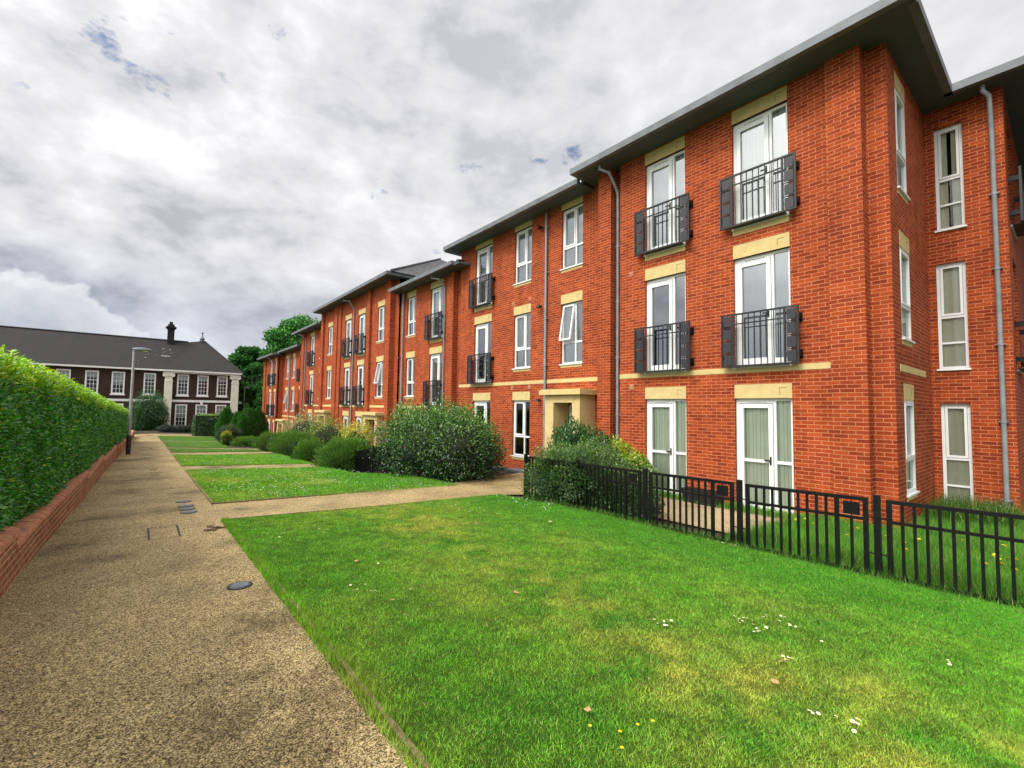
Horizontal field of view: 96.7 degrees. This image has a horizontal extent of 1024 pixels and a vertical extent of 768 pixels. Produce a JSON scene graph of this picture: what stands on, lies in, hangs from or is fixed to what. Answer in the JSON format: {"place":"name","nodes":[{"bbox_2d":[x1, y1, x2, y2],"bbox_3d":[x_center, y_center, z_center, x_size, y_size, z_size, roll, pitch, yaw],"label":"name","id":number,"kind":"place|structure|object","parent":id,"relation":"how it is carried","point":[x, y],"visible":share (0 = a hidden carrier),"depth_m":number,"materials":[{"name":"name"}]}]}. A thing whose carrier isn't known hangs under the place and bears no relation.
{"place":"outdoors","nodes":[
{"label":"outdoors","id":0,"kind":"place"},
{"bbox_2d":[134,434,214,436],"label":"road","id":1,"kind":"structure","parent":0,"point":[167,435],"depth_m":38.24,"materials":[{"name":"concrete"}]},
{"bbox_2d":[159,436,218,440],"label":"lawn","id":2,"kind":"structure","parent":0,"point":[187,438],"depth_m":33.26,"materials":[{"name":"green plant"}]},
{"bbox_2d":[163,441,229,447],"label":"lawn","id":3,"kind":"structure","parent":0,"point":[194,444],"depth_m":26.06,"materials":[{"name":"green plant"}]},
{"bbox_2d":[0,436,416,767],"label":"path","id":4,"kind":"structure","parent":0,"point":[125,642],"depth_m":3.04,"materials":[{"name":"beige gravel"}]},
{"bbox_2d":[125,347,151,454],"bbox_3d":[-15.618,0.739,19.083,0.672,4.575,0.340,3,-4,-39],"label":"street lamp","id":5,"kind":"object","parent":4,"relation":"on","point":[128,443],"visible":0.97,"depth_m":18.89,"materials":[{"name":"grey metal"}]},
{"bbox_2d":[147,524,180,539],"bbox_3d":[-4.764,2.024,6.229,0.352,0.001,0.782,3,-4,-39],"label":"access cover","id":6,"kind":"object","parent":4,"relation":"on","point":[163,538],"visible":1,"depth_m":6.20,"materials":[{"name":"grey metal"}]},
{"bbox_2d":[204,521,231,531],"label":"fallen twigs","id":7,"kind":"object","parent":4,"relation":"on","point":[212,527],"visible":0.64,"depth_m":6.43,"materials":[{"name":"brown wood"}]},
{"bbox_2d":[227,581,252,589],"bbox_3d":[-2.554,1.891,4.279,0.210,0.018,0.210,3,-4,-39],"label":"drain cover","id":8,"kind":"object","parent":4,"relation":"on","point":[241,585],"visible":1,"depth_m":4.25,"materials":[{"name":"grey metal"}]},
{"bbox_2d":[169,448,260,451],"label":"lawn","id":9,"kind":"structure","parent":0,"point":[204,450],"depth_m":22.02,"materials":[{"name":"green plant"}]},
{"bbox_2d":[171,452,276,454],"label":"side path","id":10,"kind":"structure","parent":0,"point":[200,453],"depth_m":20.55,"materials":[{"name":"stone"}]},
{"bbox_2d":[173,453,312,465],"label":"lawn","id":11,"kind":"structure","parent":0,"point":[247,458],"depth_m":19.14,"materials":[{"name":"green plant"}]},
{"bbox_2d":[182,464,318,469],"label":"side path","id":12,"kind":"structure","parent":0,"point":[243,466],"depth_m":15.07,"materials":[{"name":"stone"}]},
{"bbox_2d":[185,466,458,502],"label":"lawn","id":13,"kind":"structure","parent":0,"point":[296,483],"depth_m":10.96,"materials":[{"name":"green plant"}]},
{"bbox_2d":[212,473,540,518],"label":"side path","id":14,"kind":"structure","parent":0,"point":[508,484],"depth_m":9.29,"materials":[{"name":"stone"}]},
{"bbox_2d":[18,430,830,567],"bbox_3d":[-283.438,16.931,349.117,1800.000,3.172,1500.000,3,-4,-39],"label":"ground","id":15,"kind":"structure","parent":0,"point":[717,533],"depth_m":14.31,"materials":[{"name":"soil"}]},
{"bbox_2d":[0,344,131,531],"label":"hedge","id":16,"kind":"object","parent":15,"relation":"on","point":[57,431],"visible":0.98,"depth_m":5.76,"materials":[{"name":"green plant"}]},
{"bbox_2d":[0,430,134,598],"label":"garden wall","id":17,"kind":"structure","parent":15,"relation":"on","point":[24,540],"depth_m":5.55,"materials":[{"name":"brick"}]},
{"bbox_2d":[0,322,242,426],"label":"brick hall","id":18,"kind":"structure","parent":15,"relation":"on","point":[187,380],"depth_m":47.70,"materials":[{"name":"brown brick"}]},
{"bbox_2d":[56,369,70,380],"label":"window","id":19,"kind":"structure","parent":18,"relation":"in","point":[63,371],"depth_m":43.39,"materials":[{"name":"white paint"}]},
{"bbox_2d":[84,370,98,393],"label":"window","id":20,"kind":"structure","parent":18,"relation":"in","point":[88,373],"depth_m":44.57,"materials":[{"name":"white paint"}]},
{"bbox_2d":[110,371,124,394],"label":"window","id":21,"kind":"structure","parent":18,"relation":"in","point":[117,377],"depth_m":45.74,"materials":[{"name":"white paint"}]},
{"bbox_2d":[142,373,155,395],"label":"window","id":22,"kind":"structure","parent":18,"relation":"in","point":[149,376],"depth_m":47.29,"materials":[{"name":"white paint"}]},
{"bbox_2d":[174,404,186,426],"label":"window","id":23,"kind":"structure","parent":18,"relation":"in","point":[180,409],"depth_m":48.59,"materials":[{"name":"white paint"}]},
{"bbox_2d":[176,374,188,396],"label":"window","id":24,"kind":"structure","parent":18,"relation":"in","point":[180,377],"depth_m":48.75,"materials":[{"name":"white paint"}]},
{"bbox_2d":[195,405,206,414],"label":"window","id":25,"kind":"structure","parent":18,"relation":"in","point":[201,409],"depth_m":49.75,"materials":[{"name":"white paint"}]},
{"bbox_2d":[196,375,208,396],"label":"window","id":26,"kind":"structure","parent":18,"relation":"in","point":[202,378],"depth_m":49.84,"materials":[{"name":"white paint"}]},
{"bbox_2d":[215,405,225,413],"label":"window","id":27,"kind":"structure","parent":18,"relation":"in","point":[218,408],"depth_m":50.79,"materials":[{"name":"white paint"}]},
{"bbox_2d":[216,376,227,397],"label":"window","id":28,"kind":"structure","parent":18,"relation":"in","point":[223,379],"depth_m":51.01,"materials":[{"name":"white paint"}]},
{"bbox_2d":[127,387,170,430],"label":"climbing shrub","id":29,"kind":"object","parent":15,"relation":"on","point":[150,414],"visible":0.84,"depth_m":44.38,"materials":[{"name":"green plant"}]},
{"bbox_2d":[155,424,177,432],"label":"shrub","id":30,"kind":"object","parent":15,"relation":"on","point":[168,428],"visible":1,"depth_m":42.33,"materials":[{"name":"green plant"}]},
{"bbox_2d":[172,424,189,432],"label":"shrub","id":31,"kind":"object","parent":15,"relation":"on","point":[180,428],"visible":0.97,"depth_m":43.02,"materials":[{"name":"green plant"}]},
{"bbox_2d":[185,470,213,504],"bbox_3d":[-7.477,2.363,10.772,0.030,0.230,6.610,3,-4,-39],"label":"edging board","id":32,"kind":"object","parent":15,"relation":"on","point":[204,494],"visible":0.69,"depth_m":9.76,"materials":[{"name":"brown wood"}]},
{"bbox_2d":[190,413,233,435],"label":"hedge","id":33,"kind":"object","parent":15,"relation":"on","point":[203,424],"visible":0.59,"depth_m":38.87,"materials":[{"name":"green plant"}]},
{"bbox_2d":[214,406,233,438],"bbox_3d":[-21.666,2.925,34.597,1.719,2.563,1.901,3,-4,-39],"label":"conifer","id":34,"kind":"object","parent":15,"relation":"on","point":[225,415],"visible":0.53,"depth_m":34.18,"materials":[{"name":"green plant"}]},
{"bbox_2d":[219,429,233,445],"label":"shrub","id":35,"kind":"object","parent":15,"relation":"on","point":[226,437],"visible":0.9,"depth_m":27.07,"materials":[{"name":"yellow plant"}]},
{"bbox_2d":[214,423,244,441],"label":"shrub","id":36,"kind":"object","parent":15,"relation":"on","point":[233,429],"visible":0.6,"depth_m":29.67,"materials":[{"name":"green plant"}]},
{"bbox_2d":[230,414,253,436],"bbox_3d":[-18.542,3.045,31.229,1.495,2.061,1.398,0,-3,19],"label":"conifer","id":37,"kind":"object","parent":15,"relation":"on","point":[242,423],"visible":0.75,"depth_m":31.07,"materials":[{"name":"green plant"}]},
{"bbox_2d":[229,435,255,447],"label":"shrub","id":38,"kind":"object","parent":15,"relation":"on","point":[243,441],"visible":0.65,"depth_m":26.73,"materials":[{"name":"green plant"}]},
{"bbox_2d":[229,402,260,437],"bbox_3d":[-19.612,2.880,33.205,2.309,3.158,2.211,1,-3,-5],"label":"conifer","id":39,"kind":"object","parent":15,"relation":"on","point":[248,412],"visible":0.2,"depth_m":33.23,"materials":[{"name":"green plant"}]},
{"bbox_2d":[227,346,263,384],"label":"tree","id":40,"kind":"object","parent":15,"relation":"on","point":[241,357],"visible":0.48,"depth_m":65.13,"materials":[{"name":"green plant"}]},
{"bbox_2d":[238,392,255,412],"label":"shrub","id":41,"kind":"object","parent":15,"relation":"on","point":[240,407],"visible":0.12,"depth_m":54.46,"materials":[{"name":"green plant"}]},
{"bbox_2d":[239,362,263,404],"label":"tree","id":42,"kind":"object","parent":15,"relation":"on","point":[256,368],"visible":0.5,"depth_m":55.59,"materials":[{"name":"green plant"}]},
{"bbox_2d":[252,387,262,409],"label":"tree","id":43,"kind":"object","parent":15,"relation":"on","point":[257,402],"visible":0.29,"depth_m":53.34,"materials":[{"name":"green plant"}]},
{"bbox_2d":[251,406,269,433],"bbox_3d":[-19.677,3.259,34.711,2.442,3.294,2.040,3,-4,-39],"label":"conifer","id":44,"kind":"object","parent":15,"relation":"on","point":[261,419],"visible":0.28,"depth_m":34.63,"materials":[{"name":"green plant"}]},
{"bbox_2d":[247,430,283,451],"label":"shrub","id":45,"kind":"object","parent":15,"relation":"on","point":[260,442],"visible":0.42,"depth_m":25.72,"materials":[{"name":"green plant"}]},
{"bbox_2d":[257,343,300,432],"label":"apartment block","id":46,"kind":"structure","parent":15,"relation":"on","point":[281,387],"depth_m":44.47,"materials":[{"name":"red brick"}]},
{"bbox_2d":[258,313,319,362],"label":"tree","id":47,"kind":"object","parent":15,"relation":"on","point":[281,337],"visible":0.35,"depth_m":62.91,"materials":[{"name":"green plant"}]},
{"bbox_2d":[266,429,316,456],"bbox_3d":[-11.209,3.285,23.717,3.016,2.052,3.489,3,-4,-39],"label":"shrub","id":48,"kind":"object","parent":15,"relation":"on","point":[284,445],"visible":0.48,"depth_m":23.00,"materials":[{"name":"green plant"}]},
{"bbox_2d":[274,408,330,435],"bbox_3d":[-13.924,3.142,30.792,4.063,3.346,4.469,3,-4,-39],"label":"shrub","id":49,"kind":"object","parent":15,"relation":"on","point":[299,425],"visible":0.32,"depth_m":30.07,"materials":[{"name":"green plant"}]},
{"bbox_2d":[289,436,323,463],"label":"shrub","id":50,"kind":"object","parent":15,"relation":"on","point":[303,449],"visible":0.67,"depth_m":18.49,"materials":[{"name":"green plant"}]},
{"bbox_2d":[302,411,351,444],"bbox_3d":[-9.931,2.908,24.862,3.146,2.900,3.839,3,-4,-39],"label":"shrub","id":51,"kind":"object","parent":15,"relation":"on","point":[325,432],"visible":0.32,"depth_m":24.29,"materials":[{"name":"green plant"}]},
{"bbox_2d":[226,521,432,767],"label":"edging board","id":52,"kind":"object","parent":15,"relation":"on","point":[401,736],"visible":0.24,"depth_m":2.42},
{"bbox_2d":[214,482,449,503],"bbox_3d":[-3.461,2.392,9.994,5.231,0.250,0.135,4,-4,-44],"label":"edging board","id":53,"kind":"object","parent":15,"relation":"on","point":[298,496],"visible":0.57,"depth_m":8.98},
{"bbox_2d":[310,430,370,472],"bbox_3d":[-6.041,2.580,16.375,2.400,1.876,2.660,3,-4,-39],"label":"shrub","id":54,"kind":"object","parent":15,"relation":"on","point":[337,453],"visible":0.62,"depth_m":15.72,"materials":[{"name":"green plant"}]},
{"bbox_2d":[295,442,389,473],"bbox_3d":[-6.986,2.779,17.635,0.066,1.553,10.516,3,-4,-39],"label":"railing fence","id":55,"kind":"object","parent":15,"relation":"on","point":[365,465],"visible":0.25,"depth_m":14.68,"materials":[{"name":"black metal"}]},
{"bbox_2d":[338,411,375,445],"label":"shrub","id":56,"kind":"object","parent":15,"relation":"on","point":[353,433],"visible":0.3,"depth_m":19.71,"materials":[{"name":"yellow plant"}]},
{"bbox_2d":[228,494,500,518],"bbox_3d":[-2.269,2.291,8.520,5.212,0.241,0.090,3,-4,-38],"label":"edging board","id":57,"kind":"object","parent":15,"relation":"on","point":[356,507],"visible":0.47,"depth_m":8.04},
{"bbox_2d":[291,258,469,446],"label":"apartment block","id":58,"kind":"structure","parent":15,"relation":"on","point":[374,348],"depth_m":24.46,"materials":[{"name":"red brick"}]},
{"bbox_2d":[325,370,330,398],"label":"window","id":59,"kind":"structure","parent":58,"relation":"in","point":[329,374],"depth_m":31.99,"materials":[{"name":"white plastic"}]},
{"bbox_2d":[327,327,332,354],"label":"window","id":60,"kind":"structure","parent":58,"relation":"in","point":[331,328],"depth_m":32.14,"materials":[{"name":"white plastic"}]},
{"bbox_2d":[343,367,349,405],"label":"balcony door","id":61,"kind":"structure","parent":58,"relation":"in","point":[347,370],"depth_m":29.18,"materials":[{"name":"white plastic"}]},
{"bbox_2d":[344,319,351,357],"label":"balcony door","id":62,"kind":"structure","parent":58,"relation":"in","point":[349,322],"depth_m":29.35,"materials":[{"name":"white plastic"}]},
{"bbox_2d":[355,365,363,405],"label":"balcony door","id":63,"kind":"structure","parent":58,"relation":"in","point":[360,366],"depth_m":27.25,"materials":[{"name":"white plastic"}]},
{"bbox_2d":[357,313,365,354],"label":"balcony door","id":64,"kind":"structure","parent":58,"relation":"in","point":[362,317],"depth_m":27.53,"materials":[{"name":"white plastic"}]},
{"bbox_2d":[374,361,382,397],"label":"window","id":65,"kind":"structure","parent":58,"relation":"in","point":[379,371],"depth_m":25.12,"materials":[{"name":"white plastic"}]},
{"bbox_2d":[377,306,384,341],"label":"window","id":66,"kind":"structure","parent":58,"relation":"in","point":[382,309],"depth_m":25.34,"materials":[{"name":"white plastic"}]},
{"bbox_2d":[404,357,414,396],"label":"window","id":67,"kind":"structure","parent":58,"relation":"in","point":[410,361],"depth_m":22.95,"materials":[{"name":"white plastic"}]},
{"bbox_2d":[406,296,415,336],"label":"window","id":68,"kind":"structure","parent":58,"relation":"in","point":[412,301],"depth_m":23.13,"materials":[{"name":"white plastic"}]},
{"bbox_2d":[430,353,441,406],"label":"balcony door","id":69,"kind":"structure","parent":58,"relation":"in","point":[436,359],"depth_m":21.04,"materials":[{"name":"white plastic"}]},
{"bbox_2d":[429,286,443,340],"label":"balcony door","id":70,"kind":"structure","parent":58,"relation":"in","point":[437,294],"depth_m":21.20,"materials":[{"name":"white plastic"}]},
{"bbox_2d":[354,393,512,482],"bbox_3d":[-2.365,1.674,14.114,4.184,2.865,5.616,3,-4,-39],"label":"shrub","id":71,"kind":"object","parent":15,"relation":"on","point":[446,444],"visible":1,"depth_m":12.84,"materials":[{"name":"green plant"}]},
{"bbox_2d":[505,468,523,472],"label":"paving slab","id":72,"kind":"structure","parent":15,"relation":"on","point":[516,470],"depth_m":15.34,"materials":[{"name":"grey concrete"}]},
{"bbox_2d":[547,413,619,455],"bbox_3d":[1.785,1.706,11.209,1.706,2.000,1.985,3,-4,-39],"label":"shrub","id":73,"kind":"object","parent":15,"relation":"on","point":[568,437],"visible":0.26,"depth_m":11.14,"materials":[{"name":"green plant"}]},
{"bbox_2d":[517,435,666,521],"bbox_3d":[1.784,1.747,9.288,2.396,1.538,3.405,3,-4,-39],"label":"shrub","id":74,"kind":"object","parent":15,"relation":"on","point":[589,453],"visible":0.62,"depth_m":9.01,"materials":[{"name":"green plant"}]},
{"bbox_2d":[605,434,658,488],"bbox_3d":[2.622,1.945,10.871,1.325,1.499,1.681,3,-4,-39],"label":"shrub","id":75,"kind":"object","parent":15,"relation":"on","point":[634,457],"visible":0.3,"depth_m":10.60,"materials":[{"name":"green plant"}]},
{"bbox_2d":[443,0,1023,529],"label":"apartment block","id":76,"kind":"structure","parent":15,"relation":"on","point":[799,266],"depth_m":9.73,"materials":[{"name":"red brick"}]},
{"bbox_2d":[474,400,489,427],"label":"balcony door","id":77,"kind":"structure","parent":76,"relation":"in","point":[485,403],"depth_m":17.79,"materials":[{"name":"white plastic"}]},
{"bbox_2d":[472,322,491,384],"bbox_3d":[-1.126,-1.198,17.993,0.175,2.430,1.210,3,-4,-39],"label":"balcony door","id":78,"kind":"structure","parent":76,"relation":"in","point":[485,326],"depth_m":18.03,"materials":[{"name":"white plastic"}]},
{"bbox_2d":[474,244,492,308],"bbox_3d":[-1.067,-4.258,18.166,0.209,2.430,1.210,3,-4,-39],"label":"balcony door","id":79,"kind":"structure","parent":76,"relation":"in","point":[485,255],"depth_m":18.39,"materials":[{"name":"white plastic"}]},
{"bbox_2d":[511,400,529,457],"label":"window","id":80,"kind":"structure","parent":76,"relation":"in","point":[524,402],"depth_m":16.00,"materials":[{"name":"white plastic"}]},
{"bbox_2d":[512,312,530,369],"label":"window","id":81,"kind":"structure","parent":76,"relation":"in","point":[522,322],"depth_m":16.29,"materials":[{"name":"white plastic"}]},
{"bbox_2d":[513,227,531,285],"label":"window","id":82,"kind":"structure","parent":76,"relation":"in","point":[524,238],"depth_m":16.43,"materials":[{"name":"white plastic"}]},
{"bbox_2d":[559,301,582,365],"bbox_3d":[1.862,-1.586,14.255,0.334,1.965,0.980,3,-4,-39],"label":"window","id":83,"kind":"structure","parent":76,"relation":"in","point":[571,322],"depth_m":14.38,"materials":[{"name":"white plastic"}]},
{"bbox_2d":[560,203,582,270],"bbox_3d":[1.950,-4.643,14.452,0.224,1.965,0.980,3,-4,-39],"label":"window","id":84,"kind":"structure","parent":76,"relation":"in","point":[573,217],"depth_m":14.56,"materials":[{"name":"white plastic"}]},
{"bbox_2d":[644,149,685,256],"bbox_3d":[3.899,-4.537,11.539,0.209,2.430,1.170,3,-4,-39],"label":"balcony door","id":85,"kind":"structure","parent":76,"relation":"in","point":[666,177],"depth_m":11.66,"materials":[{"name":"white plastic"}]},
{"bbox_2d":[644,272,686,373],"bbox_3d":[3.840,-1.477,11.365,0.175,2.430,1.170,3,-4,-39],"label":"balcony door","id":86,"kind":"structure","parent":76,"relation":"in","point":[670,280],"depth_m":11.34,"materials":[{"name":"white plastic"}]},
{"bbox_2d":[647,399,686,493],"bbox_3d":[3.808,1.584,11.213,0.209,2.430,1.170,3,-4,-39],"label":"balcony door","id":87,"kind":"structure","parent":76,"relation":"in","point":[670,452],"depth_m":11.29,"materials":[{"name":"white plastic"}]},
{"bbox_2d":[731,102,789,231],"bbox_3d":[5.328,-4.609,9.777,0.209,2.430,1.170,3,-4,-39],"label":"balcony door","id":88,"kind":"structure","parent":76,"relation":"in","point":[769,145],"depth_m":9.86,"materials":[{"name":"white plastic"}]},
{"bbox_2d":[733,247,792,368],"bbox_3d":[5.283,-1.549,9.614,0.209,2.430,1.170,3,-4,-39],"label":"balcony door","id":89,"kind":"structure","parent":76,"relation":"in","point":[762,281],"depth_m":9.69,"materials":[{"name":"white plastic"}]},
{"bbox_2d":[736,398,793,513],"bbox_3d":[5.238,1.511,9.451,0.209,2.430,1.170,3,-4,-39],"label":"balcony door","id":90,"kind":"structure","parent":76,"relation":"in","point":[749,411],"depth_m":9.51,"materials":[{"name":"white plastic"}]},
{"bbox_2d":[894,87,910,200],"bbox_3d":[7.508,-4.629,8.844,0.860,1.995,0.153,3,-4,-39],"label":"window","id":91,"kind":"structure","parent":76,"relation":"in","point":[900,154],"depth_m":9.02,"materials":[{"name":"white plastic"}]},
{"bbox_2d":[899,246,914,343],"bbox_3d":[7.464,-1.674,8.687,0.860,1.755,0.153,3,-4,-39],"label":"window","id":92,"kind":"structure","parent":76,"relation":"in","point":[905,306],"depth_m":8.87,"materials":[{"name":"white plastic"}]},
{"bbox_2d":[904,400,919,497],"bbox_3d":[7.422,1.182,8.535,0.860,1.755,0.153,3,-4,-39],"label":"window","id":93,"kind":"structure","parent":76,"relation":"in","point":[911,491],"depth_m":8.72,"materials":[{"name":"white plastic"}]},
{"bbox_2d":[934,123,966,232],"bbox_3d":[9.549,-4.485,9.950,0.224,2.325,0.510,3,-4,-39],"label":"window","id":94,"kind":"structure","parent":76,"relation":"in","point":[942,178],"depth_m":10.00,"materials":[{"name":"white plastic"}]},
{"bbox_2d":[936,261,971,370],"bbox_3d":[9.486,-1.454,9.812,0.224,2.335,0.530,3,-4,-39],"label":"window","id":95,"kind":"structure","parent":76,"relation":"in","point":[951,277],"depth_m":9.87,"materials":[{"name":"white plastic"}]},
{"bbox_2d":[941,404,973,502],"bbox_3d":[9.438,1.587,9.654,0.224,2.345,0.520,3,-4,-39],"label":"window","id":96,"kind":"structure","parent":76,"relation":"in","point":[955,418],"depth_m":9.72,"materials":[{"name":"white plastic"}]},
{"bbox_2d":[523,454,1023,607],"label":"railing fence","id":97,"kind":"object","parent":15,"relation":"on","point":[851,507],"visible":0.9,"depth_m":5.81,"materials":[{"name":"black metal"}]},
{"bbox_2d":[524,494,1023,609],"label":"grass","id":98,"kind":"structure","parent":15,"relation":"on","point":[824,562],"depth_m":5.61,"materials":[{"name":"green plant"}]},
{"bbox_2d":[724,512,1023,602],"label":"grass","id":99,"kind":"structure","parent":15,"relation":"on","point":[990,569],"depth_m":6.03,"materials":[{"name":"green plant"}]},
{"bbox_2d":[0,0,1023,402],"label":"sky","id":100,"kind":"structure","parent":0,"point":[227,171],"materials":[{"name":"white"}]},
{"bbox_2d":[228,494,1023,767],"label":"lawn","id":101,"kind":"structure","parent":0,"point":[499,707],"depth_m":3.25,"materials":[{"name":"green plant"}]},
{"bbox_2d":[220,517,454,767],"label":"grass","id":102,"kind":"structure","parent":101,"relation":"on","point":[246,546],"depth_m":2.94,"materials":[{"name":"green plant"}]},
{"bbox_2d":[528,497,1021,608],"bbox_3d":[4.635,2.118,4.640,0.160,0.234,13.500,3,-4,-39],"label":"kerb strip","id":103,"kind":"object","parent":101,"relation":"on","point":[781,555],"visible":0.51,"depth_m":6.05,"materials":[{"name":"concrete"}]},
{"bbox_2d":[587,495,785,532],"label":"patio","id":104,"kind":"structure","parent":0,"point":[726,519],"depth_m":8.65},
{"bbox_2d":[681,487,723,507],"bbox_3d":[4.169,2.479,9.980,0.291,0.310,0.882,3,-4,-39],"label":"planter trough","id":105,"kind":"object","parent":104,"relation":"on","point":[717,501],"visible":0.44,"depth_m":9.93,"materials":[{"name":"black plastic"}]},
{"bbox_2d":[654,489,896,529],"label":"weeds","id":106,"kind":"object","parent":104,"relation":"on","point":[760,510],"visible":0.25,"depth_m":9.17,"materials":[{"name":"green plant"}]},
{"bbox_2d":[897,501,1023,548],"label":"grass","id":107,"kind":"structure","parent":0,"point":[1005,532],"depth_m":7.73,"materials":[{"name":"green plant"}]},
{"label":"lawn","id":108,"kind":"structure","parent":0,"visible":0},
{"bbox_2d":[918,488,1023,528],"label":"weeds","id":109,"kind":"object","parent":108,"relation":"on","point":[975,504],"visible":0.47,"depth_m":8.53,"materials":[{"name":"green plant"}]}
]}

